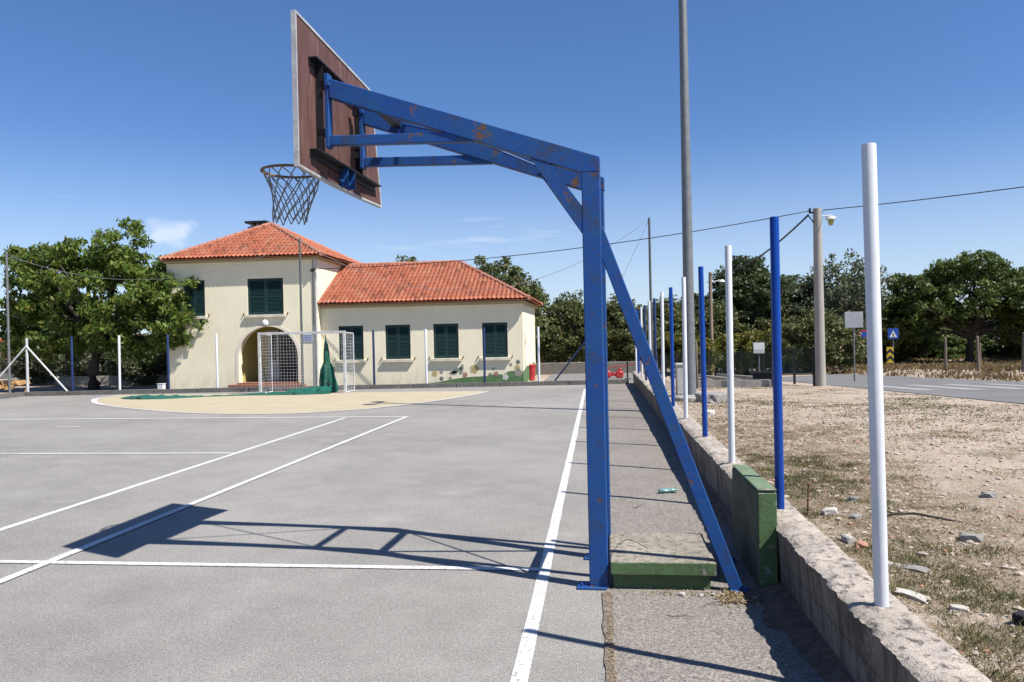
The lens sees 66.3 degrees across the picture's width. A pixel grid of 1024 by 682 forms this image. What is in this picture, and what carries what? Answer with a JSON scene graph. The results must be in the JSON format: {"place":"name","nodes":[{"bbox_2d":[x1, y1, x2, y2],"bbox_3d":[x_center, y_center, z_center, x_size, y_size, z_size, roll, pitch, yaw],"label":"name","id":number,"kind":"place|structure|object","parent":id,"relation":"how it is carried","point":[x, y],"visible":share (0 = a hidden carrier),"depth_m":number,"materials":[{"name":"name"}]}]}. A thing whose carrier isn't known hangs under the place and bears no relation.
{"place":"outdoors","nodes":[
{"label":"outdoors","id":0,"kind":"place"},
{"bbox_2d":[0,344,1023,681],"bbox_3d":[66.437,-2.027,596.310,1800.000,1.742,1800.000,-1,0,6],"label":"ground","id":1,"kind":"structure","parent":0,"point":[1002,486],"depth_m":7.35,"materials":[{"name":"brown soil"}]},
{"bbox_2d":[5,252,10,392],"bbox_3d":[-18.791,-0.614,29.256,0.100,5.420,0.100,-1,0,6],"label":"net pole","id":2,"kind":"object","parent":1,"relation":"on","point":[8,328],"visible":0.79,"depth_m":29.22,"materials":[{"name":"metal"}]},
{"bbox_2d":[7,241,298,279],"bbox_3d":[-13.137,-2.812,28.383,11.534,1.188,0.016,-1,0,9],"label":"net rope","id":3,"kind":"object","parent":2,"relation":"attached to","point":[152,279],"visible":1,"depth_m":28.37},
{"bbox_2d":[0,379,30,391],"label":"firewood pile","id":4,"kind":"object","parent":1,"relation":"on","point":[4,384],"visible":0.86,"depth_m":29.28,"materials":[{"name":"beige wood"}]},
{"bbox_2d":[0,332,62,383],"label":"olive tree","id":5,"kind":"object","parent":1,"relation":"on","point":[18,368],"visible":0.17,"depth_m":36.16,"materials":[{"name":"green plant"}]},
{"bbox_2d":[17,331,122,376],"bbox_3d":[-19.503,1.200,35.669,6.066,4.078,3.192,-1,0,3],"label":"olive tree","id":6,"kind":"object","parent":1,"relation":"on","point":[80,366],"visible":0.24,"depth_m":34.95,"materials":[{"name":"green plant"}]},
{"bbox_2d":[0,215,208,389],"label":"walnut tree","id":7,"kind":"object","parent":1,"relation":"on","point":[94,326],"visible":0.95,"depth_m":30.04,"materials":[{"name":"green plant"}]},
{"bbox_2d":[59,375,166,385],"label":"garden wall","id":8,"kind":"structure","parent":1,"relation":"on","point":[84,380],"depth_m":34.73,"materials":[{"name":"concrete"}]},
{"bbox_2d":[101,333,166,385],"bbox_3d":[-15.861,1.124,35.589,3.192,4.078,6.066,-1,0,28],"label":"olive tree","id":9,"kind":"object","parent":1,"relation":"on","point":[155,368],"visible":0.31,"depth_m":34.02,"materials":[{"name":"green plant"}]},
{"bbox_2d":[0,385,606,681],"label":"court surface","id":10,"kind":"object","parent":1,"relation":"on","point":[473,480],"visible":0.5,"depth_m":6.67,"materials":[{"name":"concrete"}]},
{"bbox_2d":[18,453,177,453],"bbox_3d":[-6.109,1.767,12.353,3.652,0.001,0.094,-1,0,7],"label":"cross line","id":11,"kind":"object","parent":10,"relation":"on","point":[97,453],"visible":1,"depth_m":12.38,"materials":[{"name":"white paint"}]},
{"bbox_2d":[0,418,343,530],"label":"long line","id":12,"kind":"object","parent":10,"relation":"on","point":[55,511],"visible":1,"depth_m":9.50,"materials":[{"name":"white paint"}]},
{"bbox_2d":[0,416,404,419],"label":"cross line","id":13,"kind":"object","parent":10,"relation":"on","point":[232,417],"visible":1,"depth_m":17.91,"materials":[{"name":"white paint"}]},
{"bbox_2d":[0,416,408,582],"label":"long line","id":14,"kind":"object","parent":10,"relation":"on","point":[29,569],"visible":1,"depth_m":7.64,"materials":[{"name":"white paint"}]},
{"bbox_2d":[0,560,540,570],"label":"cross line","id":15,"kind":"object","parent":10,"relation":"on","point":[281,565],"visible":1,"depth_m":5.96,"materials":[{"name":"white paint"}]},
{"bbox_2d":[97,391,484,413],"bbox_3d":[-7.460,1.754,22.589,12.800,0.001,7.375,-1,0,6],"label":"goal area paint","id":16,"kind":"object","parent":10,"relation":"on","point":[271,403],"visible":0.94,"depth_m":22.46,"materials":[{"name":"beige paint"}]},
{"bbox_2d":[106,393,480,413],"bbox_3d":[-7.461,1.749,22.565,12.897,0.001,7.423,-1,0,6],"label":"goal area edge","id":17,"kind":"object","parent":16,"relation":"on","point":[231,413],"visible":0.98,"depth_m":19.45,"materials":[{"name":"white paint"}]},
{"bbox_2d":[257,331,354,393],"bbox_3d":[-6.836,0.709,26.209,2.970,2.040,1.052,-1,0,6],"label":"football goal","id":18,"kind":"object","parent":10,"relation":"on","point":[344,340],"visible":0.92,"depth_m":25.91,"materials":[{"name":"white paint"}]},
{"bbox_2d":[121,334,353,399],"bbox_3d":[-8.838,0.807,25.282,7.375,1.924,0.946,-1,0,-8],"label":"green net","id":19,"kind":"object","parent":18,"relation":"hanging from","point":[330,385],"visible":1,"depth_m":25.52,"materials":[{"name":"green fabric"}]},
{"bbox_2d":[260,10,748,593],"bbox_3d":[-0.183,-0.276,5.904,3.590,3.910,1.740,-1,0,9],"label":"basketball hoop","id":20,"kind":"object","parent":10,"relation":"on","point":[342,112],"visible":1,"depth_m":5.38,"materials":[{"name":"blue paint"}]},
{"bbox_2d":[510,389,585,681],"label":"sideline","id":21,"kind":"object","parent":10,"relation":"on","point":[522,665],"visible":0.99,"depth_m":5.38,"materials":[{"name":"white paint"}]},
{"bbox_2d":[602,592,616,681],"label":"soil joint","id":22,"kind":"object","parent":10,"relation":"on","point":[605,596],"visible":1,"depth_m":4.46,"materials":[{"name":"soil"}]},
{"bbox_2d":[0,379,628,398],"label":"court kerb","id":23,"kind":"structure","parent":1,"relation":"on","point":[289,388],"depth_m":27.42,"materials":[{"name":"concrete"}]},
{"bbox_2d":[0,338,67,391],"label":"corner post","id":24,"kind":"object","parent":23,"relation":"on","point":[26,348],"visible":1,"depth_m":27.47,"materials":[{"name":"white metal"}]},
{"bbox_2d":[70,336,73,390],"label":"kerb post","id":25,"kind":"object","parent":23,"relation":"on","point":[72,367],"visible":1,"depth_m":27.49,"materials":[{"name":"blue metal"}]},
{"bbox_2d":[118,335,120,389],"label":"kerb post","id":26,"kind":"object","parent":23,"relation":"on","point":[119,369],"visible":1,"depth_m":27.49,"materials":[{"name":"white metal"}]},
{"bbox_2d":[166,334,169,388],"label":"kerb post","id":27,"kind":"object","parent":23,"relation":"on","point":[168,366],"visible":1,"depth_m":27.49,"materials":[{"name":"blue metal"}]},
{"bbox_2d":[215,333,218,387],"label":"kerb post","id":28,"kind":"object","parent":23,"relation":"on","point":[216,353],"visible":1,"depth_m":27.49,"materials":[{"name":"white metal"}]},
{"bbox_2d":[299,238,303,385],"bbox_3d":[-7.397,-0.935,27.528,0.090,5.340,0.090,-1,0,6],"label":"net pole","id":29,"kind":"object","parent":23,"relation":"on","point":[301,323],"visible":0.79,"depth_m":27.50,"materials":[{"name":"metal"}]},
{"bbox_2d":[372,330,375,384],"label":"kerb post","id":30,"kind":"object","parent":23,"relation":"on","point":[373,351],"visible":1,"depth_m":27.49,"materials":[{"name":"blue metal"}]},
{"bbox_2d":[424,329,427,383],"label":"kerb post","id":31,"kind":"object","parent":23,"relation":"on","point":[426,365],"visible":1,"depth_m":27.50,"materials":[{"name":"white metal"}]},
{"bbox_2d":[483,328,485,382],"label":"kerb post","id":32,"kind":"object","parent":23,"relation":"on","point":[484,365],"visible":1,"depth_m":27.49,"materials":[{"name":"blue metal"}]},
{"bbox_2d":[158,220,542,388],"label":"village house","id":33,"kind":"structure","parent":1,"relation":"on","point":[239,307],"depth_m":29.71,"materials":[{"name":"beige paint"}]},
{"bbox_2d":[184,280,209,318],"bbox_3d":[-12.158,-1.577,30.028,1.232,1.480,0.235,-1,0,6],"label":"window","id":34,"kind":"structure","parent":33,"relation":"in","point":[197,301],"depth_m":30.05,"materials":[{"name":"wood"}]},
{"bbox_2d":[243,278,287,317],"bbox_3d":[-9.336,-1.634,29.713,1.792,1.480,0.235,-1,0,6],"label":"window","id":35,"kind":"structure","parent":33,"relation":"in","point":[265,295],"depth_m":29.74,"materials":[{"name":"wood"}]},
{"bbox_2d":[267,330,279,379],"bbox_3d":[-9.554,0.563,31.377,0.480,2.000,0.075,-1,0,6],"label":"door","id":36,"kind":"structure","parent":33,"relation":"in","point":[275,338],"depth_m":31.38,"materials":[{"name":"white paint"}]},
{"bbox_2d":[279,330,297,379],"bbox_3d":[-8.618,0.544,31.284,1.360,2.000,0.048,-1,0,6],"label":"dark door","id":37,"kind":"structure","parent":33,"relation":"in","point":[288,355],"depth_m":31.32,"materials":[{"name":"metal"}]},
{"bbox_2d":[334,326,368,362],"bbox_3d":[-6.080,0.128,29.664,1.342,1.400,0.235,-1,0,6],"label":"window","id":38,"kind":"structure","parent":33,"relation":"in","point":[357,330],"depth_m":29.69,"materials":[{"name":"wood"}]},
{"bbox_2d":[381,325,415,361],"bbox_3d":[-4.282,0.091,29.464,1.342,1.400,0.235,-1,0,6],"label":"window","id":39,"kind":"structure","parent":33,"relation":"in","point":[398,346],"depth_m":29.49,"materials":[{"name":"wood"}]},
{"bbox_2d":[429,323,463,361],"bbox_3d":[-2.458,0.054,29.260,1.332,1.400,0.235,-1,0,6],"label":"window","id":40,"kind":"structure","parent":33,"relation":"in","point":[446,338],"depth_m":29.29,"materials":[{"name":"wood"}]},
{"bbox_2d":[478,322,512,360],"bbox_3d":[-0.630,0.016,29.056,1.332,1.400,0.235,-1,0,6],"label":"window","id":41,"kind":"structure","parent":33,"relation":"in","point":[496,334],"depth_m":29.08,"materials":[{"name":"wood"}]},
{"bbox_2d":[474,254,544,330],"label":"oak tree","id":42,"kind":"object","parent":1,"relation":"on","point":[513,276],"visible":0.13,"depth_m":41.74,"materials":[{"name":"green plant"}]},
{"bbox_2d":[535,287,572,362],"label":"hedgerow tree","id":43,"kind":"object","parent":1,"relation":"on","point":[544,335],"visible":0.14,"depth_m":44.72,"materials":[{"name":"green plant"}]},
{"bbox_2d":[535,289,619,362],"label":"hedgerow tree","id":44,"kind":"object","parent":1,"relation":"on","point":[572,312],"visible":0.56,"depth_m":45.18,"materials":[{"name":"green plant"}]},
{"bbox_2d":[536,361,657,374],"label":"retaining wall","id":45,"kind":"structure","parent":1,"relation":"on","point":[557,368],"depth_m":35.91,"materials":[{"name":"grey concrete"}]},
{"bbox_2d":[606,293,660,361],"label":"hedgerow tree","id":46,"kind":"object","parent":1,"relation":"on","point":[624,344],"visible":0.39,"depth_m":45.49,"materials":[{"name":"green plant"}]},
{"bbox_2d":[648,217,652,353],"bbox_3d":[4.819,-1.355,27.226,0.100,5.870,0.100,-1,0,6],"label":"net pole","id":47,"kind":"object","parent":1,"relation":"on","point":[650,273],"visible":0.73,"depth_m":27.19,"materials":[{"name":"metal"}]},
{"bbox_2d":[302,220,647,290],"bbox_3d":[-1.326,-2.927,27.369,12.233,2.342,0.016,-1,0,1],"label":"net rope","id":48,"kind":"object","parent":47,"relation":"attached to","point":[464,290],"visible":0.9,"depth_m":27.38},
{"bbox_2d":[642,294,708,375],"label":"hedgerow tree","id":49,"kind":"object","parent":1,"relation":"on","point":[677,316],"visible":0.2,"depth_m":46.93,"materials":[{"name":"green plant"}]},
{"bbox_2d":[674,363,682,394],"bbox_3d":[4.155,0.948,18.863,0.440,0.830,0.440,-1,0,6],"label":"switch cabinet","id":50,"kind":"object","parent":1,"relation":"on","point":[679,376],"visible":0.33,"depth_m":18.68,"materials":[{"name":"white metal"}]},
{"bbox_2d":[675,0,695,401],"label":"light mast","id":51,"kind":"object","parent":1,"relation":"on","point":[687,244],"visible":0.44,"depth_m":16.78,"materials":[{"name":"metal"}]},
{"bbox_2d":[653,330,722,373],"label":"yellow bush","id":52,"kind":"object","parent":1,"relation":"on","point":[709,345],"visible":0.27,"depth_m":44.13,"materials":[{"name":"green plant"}]},
{"bbox_2d":[693,391,726,402],"bbox_3d":[3.923,1.159,15.569,0.461,0.288,0.549,-1,0,-36],"label":"rubble lump","id":53,"kind":"object","parent":1,"relation":"on","point":[715,397],"visible":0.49,"depth_m":15.40,"materials":[{"name":"grey stone"}]},
{"bbox_2d":[607,383,824,681],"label":"paved strip","id":54,"kind":"structure","parent":1,"relation":"on","point":[645,464],"depth_m":4.87,"materials":[{"name":"concrete"}]},
{"bbox_2d":[603,569,618,681],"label":"dead leaves","id":55,"kind":"object","parent":54,"relation":"on","point":[611,637],"visible":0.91,"depth_m":4.38,"materials":[{"name":"brown plant"}]},
{"bbox_2d":[609,533,716,589],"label":"concrete platform","id":56,"kind":"structure","parent":54,"relation":"on","point":[675,561],"depth_m":5.25,"materials":[{"name":"green paint"}]},
{"bbox_2d":[615,594,792,681],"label":"grit","id":57,"kind":"object","parent":54,"relation":"on","point":[760,667],"visible":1,"depth_m":4.05,"materials":[{"name":"grey gravel"}]},
{"bbox_2d":[705,587,767,608],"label":"dead leaves","id":58,"kind":"object","parent":54,"relation":"on","point":[731,595],"visible":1,"depth_m":4.98,"materials":[{"name":"brown plant"}]},
{"bbox_2d":[732,465,777,586],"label":"concrete pier","id":59,"kind":"structure","parent":54,"relation":"on","point":[754,498],"depth_m":5.33,"materials":[{"name":"green paint"}]},
{"bbox_2d":[673,447,855,681],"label":"soil","id":60,"kind":"structure","parent":54,"relation":"on","point":[783,611],"depth_m":4.53,"materials":[{"name":"grey soil"}]},
{"bbox_2d":[708,272,724,375],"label":"utility pole","id":61,"kind":"object","parent":1,"relation":"on","point":[710,311],"visible":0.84,"depth_m":43.94,"materials":[{"name":"brown wood"}]},
{"bbox_2d":[680,299,758,374],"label":"hedgerow tree","id":62,"kind":"object","parent":1,"relation":"on","point":[719,319],"visible":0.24,"depth_m":46.63,"materials":[{"name":"green plant"}]},
{"bbox_2d":[657,347,814,387],"bbox_3d":[8.375,1.101,31.922,3.806,1.849,14.780,-1,0,6],"label":"fence","id":63,"kind":"object","parent":1,"relation":"on","point":[763,378],"visible":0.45,"depth_m":24.87,"materials":[{"name":"metal"}]},
{"bbox_2d":[706,329,782,374],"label":"bush","id":64,"kind":"object","parent":1,"relation":"on","point":[747,341],"visible":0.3,"depth_m":45.32,"materials":[{"name":"green plant"}]},
{"bbox_2d":[704,255,792,374],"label":"pine tree","id":65,"kind":"object","parent":1,"relation":"on","point":[752,295],"visible":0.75,"depth_m":47.95,"materials":[{"name":"green plant"}]},
{"bbox_2d":[753,343,764,370],"bbox_3d":[8.328,0.826,26.434,0.360,1.540,0.085,-1,0,6],"label":"sign","id":66,"kind":"object","parent":1,"relation":"on","point":[758,347],"visible":0.76,"depth_m":26.39,"materials":[{"name":"metal"}]},
{"bbox_2d":[749,298,796,370],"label":"hedgerow tree","id":67,"kind":"object","parent":1,"relation":"on","point":[762,324],"visible":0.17,"depth_m":47.91,"materials":[{"name":"green plant"}]},
{"bbox_2d":[535,307,1015,361],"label":"woodland","id":68,"kind":"object","parent":1,"relation":"on","point":[1005,351],"visible":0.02,"depth_m":62.60,"materials":[{"name":"green plant"}]},
{"bbox_2d":[771,274,825,371],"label":"pine tree","id":69,"kind":"object","parent":1,"relation":"on","point":[796,298],"visible":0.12,"depth_m":49.81,"materials":[{"name":"green plant"}]},
{"bbox_2d":[632,371,990,681],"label":"wall","id":70,"kind":"structure","parent":1,"relation":"on","point":[826,581],"depth_m":3.95,"materials":[{"name":"concrete"}]},
{"bbox_2d":[653,298,656,364],"bbox_3d":[3.240,0.113,17.745,0.130,2.164,0.136,-2,1,-35],"label":"fence post","id":71,"kind":"object","parent":70,"relation":"on","point":[654,327],"visible":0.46,"depth_m":17.72,"materials":[{"name":"metal"}]},
{"bbox_2d":[660,292,664,384],"bbox_3d":[3.026,0.112,15.765,0.130,2.194,0.136,-1,0,23],"label":"fence post","id":72,"kind":"object","parent":70,"relation":"on","point":[662,335],"visible":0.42,"depth_m":15.73,"materials":[{"name":"white metal"}]},
{"bbox_2d":[669,287,675,406],"bbox_3d":[2.800,0.140,13.729,0.136,2.164,0.130,-1,0,-10],"label":"fence post","id":73,"kind":"object","parent":70,"relation":"on","point":[671,345],"visible":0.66,"depth_m":13.70,"materials":[{"name":"blue metal"}]},
{"bbox_2d":[681,277,689,418],"bbox_3d":[2.590,0.138,11.741,0.130,2.194,0.136,-1,0,-43],"label":"fence post","id":74,"kind":"object","parent":70,"relation":"on","point":[684,341],"visible":0.83,"depth_m":11.71,"materials":[{"name":"white metal"}]},
{"bbox_2d":[698,266,708,437],"bbox_3d":[2.341,0.167,9.601,0.130,2.164,0.136,-1,0,14],"label":"fence post","id":75,"kind":"object","parent":70,"relation":"on","point":[702,351],"visible":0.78,"depth_m":9.58,"materials":[{"name":"blue metal"}]},
{"bbox_2d":[725,245,737,463],"bbox_3d":[2.121,0.166,7.626,0.136,2.194,0.130,-1,0,-18],"label":"fence post","id":76,"kind":"object","parent":70,"relation":"on","point":[730,359],"visible":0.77,"depth_m":7.60,"materials":[{"name":"white metal"}]},
{"bbox_2d":[769,216,786,511],"bbox_3d":[1.889,0.194,5.594,0.136,2.164,0.131,-1,0,39],"label":"fence post","id":77,"kind":"object","parent":70,"relation":"on","point":[776,356],"visible":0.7,"depth_m":5.57,"materials":[{"name":"blue metal"}]},
{"bbox_2d":[861,143,893,610],"bbox_3d":[1.660,0.193,3.591,0.130,2.194,0.136,-2,0,6],"label":"fence post","id":78,"kind":"object","parent":70,"relation":"on","point":[875,375],"visible":0.83,"depth_m":3.56,"materials":[{"name":"white metal"}]},
{"bbox_2d":[756,306,866,374],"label":"hedgerow tree","id":79,"kind":"object","parent":1,"relation":"on","point":[798,332],"visible":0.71,"depth_m":44.23,"materials":[{"name":"green plant"}]},
{"bbox_2d":[807,208,836,385],"bbox_3d":[9.633,-1.213,24.276,0.886,5.820,0.340,-1,0,6],"label":"utility pole","id":80,"kind":"object","parent":1,"relation":"on","point":[820,362],"visible":0.91,"depth_m":24.17,"materials":[{"name":"concrete"}]},
{"bbox_2d":[323,211,807,268],"bbox_3d":[0.902,-3.354,26.843,17.517,1.070,0.028,-1,0,17],"label":"power line","id":81,"kind":"object","parent":80,"relation":"attached to","point":[564,249],"visible":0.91,"depth_m":26.66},
{"bbox_2d":[711,214,808,274],"bbox_3d":[10.172,-3.632,34.135,0.060,0.713,19.856,-1,0,6],"label":"power line","id":82,"kind":"object","parent":80,"relation":"attached to","point":[798,224],"visible":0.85,"depth_m":29.51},
{"bbox_2d":[825,186,1023,209],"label":"power line","id":83,"kind":"object","parent":80,"relation":"attached to","point":[932,198],"visible":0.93,"depth_m":21.13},
{"bbox_2d":[780,248,896,368],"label":"ash tree","id":84,"kind":"object","parent":1,"relation":"on","point":[833,300],"visible":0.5,"depth_m":47.56,"materials":[{"name":"green plant"}]},
{"bbox_2d":[845,312,862,380],"bbox_3d":[12.553,0.262,28.777,0.640,2.660,0.085,-1,0,6],"label":"traffic sign","id":85,"kind":"object","parent":1,"relation":"on","point":[853,320],"visible":0.88,"depth_m":28.74,"materials":[{"name":"metal"}]},
{"bbox_2d":[803,294,910,360],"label":"hedgerow tree","id":86,"kind":"object","parent":1,"relation":"on","point":[885,339],"visible":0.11,"depth_m":52.24,"materials":[{"name":"green plant"}]},
{"bbox_2d":[865,334,942,362],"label":"hedgerow tree","id":87,"kind":"object","parent":1,"relation":"on","point":[900,355],"visible":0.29,"depth_m":54.06,"materials":[{"name":"green plant"}]},
{"bbox_2d":[894,588,931,603],"bbox_3d":[1.964,1.247,3.844,0.099,0.024,0.168,7,1,-38],"label":"stone","id":88,"kind":"object","parent":1,"relation":"on","point":[913,595],"visible":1,"depth_m":3.82,"materials":[{"name":"white stone"}]},
{"bbox_2d":[895,564,931,572],"bbox_3d":[2.248,1.277,4.407,0.181,0.033,0.090,-1,0,53],"label":"stone","id":89,"kind":"object","parent":1,"relation":"on","point":[921,569],"visible":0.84,"depth_m":4.37,"materials":[{"name":"grey stone"}]},
{"bbox_2d":[868,509,963,522],"bbox_3d":[2.804,1.224,5.477,0.610,0.057,0.117,-1,0,30],"label":"dry branch","id":90,"kind":"object","parent":1,"relation":"on","point":[914,513],"visible":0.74,"depth_m":5.49,"materials":[{"name":"brown plant"}]},
{"bbox_2d":[881,249,1023,362],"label":"oak tree","id":91,"kind":"object","parent":1,"relation":"on","point":[926,304],"visible":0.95,"depth_m":51.30,"materials":[{"name":"green plant"}]},
{"bbox_2d":[949,604,969,612],"bbox_3d":[2.109,1.262,3.698,0.085,0.036,0.053,-1,0,18],"label":"stone","id":92,"kind":"object","parent":1,"relation":"on","point":[958,608],"visible":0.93,"depth_m":3.68,"materials":[{"name":"white stone"}]},
{"bbox_2d":[929,327,997,359],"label":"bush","id":93,"kind":"object","parent":1,"relation":"on","point":[955,351],"visible":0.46,"depth_m":59.76,"materials":[{"name":"green plant"}]},
{"bbox_2d":[959,532,983,542],"bbox_3d":[2.891,1.243,4.939,0.137,0.063,0.090,-1,0,37],"label":"stone","id":94,"kind":"object","parent":1,"relation":"on","point":[974,537],"visible":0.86,"depth_m":4.91,"materials":[{"name":"white stone"}]},
{"bbox_2d":[992,334,1021,355],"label":"hedgerow tree","id":95,"kind":"object","parent":1,"relation":"on","point":[1015,348],"visible":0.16,"depth_m":58.21,"materials":[{"name":"green plant"}]},
{"bbox_2d":[1012,610,1023,625],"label":"black rag","id":96,"kind":"object","parent":1,"relation":"on","point":[1017,617],"visible":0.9,"depth_m":3.46,"materials":[{"name":"fabric"}]},
{"bbox_2d":[0,0,1023,334],"label":"sky","id":97,"kind":"structure","parent":0,"point":[167,115],"materials":[{"name":"blue"}]},
{"bbox_2d":[544,373,647,382],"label":"yard paving","id":98,"kind":"structure","parent":0,"point":[561,377],"depth_m":32.54,"materials":[{"name":"grey concrete"}]},
{"bbox_2d":[608,363,634,377],"bbox_3d":[4.295,1.169,31.324,1.560,0.685,0.245,-1,0,6],"label":"plastic barrier","id":99,"kind":"object","parent":98,"relation":"on","point":[619,373],"visible":0.73,"depth_m":31.26,"materials":[{"name":"red plastic"}]},
{"bbox_2d":[667,386,1023,454],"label":"dry grass","id":100,"kind":"structure","parent":0,"point":[751,398],"depth_m":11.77,"materials":[{"name":"beige plant"}]},
{"bbox_2d":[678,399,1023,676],"bbox_3d":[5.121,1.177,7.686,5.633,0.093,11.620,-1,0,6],"label":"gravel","id":101,"kind":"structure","parent":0,"point":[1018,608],"depth_m":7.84,"materials":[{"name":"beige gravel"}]},
{"bbox_2d":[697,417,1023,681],"bbox_3d":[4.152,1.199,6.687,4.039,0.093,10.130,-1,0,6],"label":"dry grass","id":102,"kind":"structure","parent":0,"point":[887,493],"depth_m":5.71,"materials":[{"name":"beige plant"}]},
{"bbox_2d":[736,449,1023,681],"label":"green grass","id":103,"kind":"structure","parent":0,"point":[962,583],"depth_m":4.24,"materials":[{"name":"green plant"}]},
{"bbox_2d":[782,374,1023,403],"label":"road","id":104,"kind":"structure","parent":0,"point":[993,394],"depth_m":23.68,"materials":[{"name":"grey asphalt"}]},
{"bbox_2d":[908,385,989,389],"bbox_3d":[11.761,1.262,21.540,0.550,0.152,4.400,-1,0,6],"label":"crossing stripe","id":105,"kind":"object","parent":104,"relation":"on","point":[949,387],"visible":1,"depth_m":21.04,"materials":[{"name":"paint"}]},
{"bbox_2d":[940,384,1023,388],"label":"crossing stripe","id":106,"kind":"object","parent":104,"relation":"on","point":[983,386],"visible":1,"depth_m":21.34,"materials":[{"name":"paint"}]},
{"bbox_2d":[784,353,1023,381],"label":"bank grass","id":107,"kind":"structure","parent":0,"point":[997,364],"depth_m":38.70,"materials":[{"name":"beige plant"}]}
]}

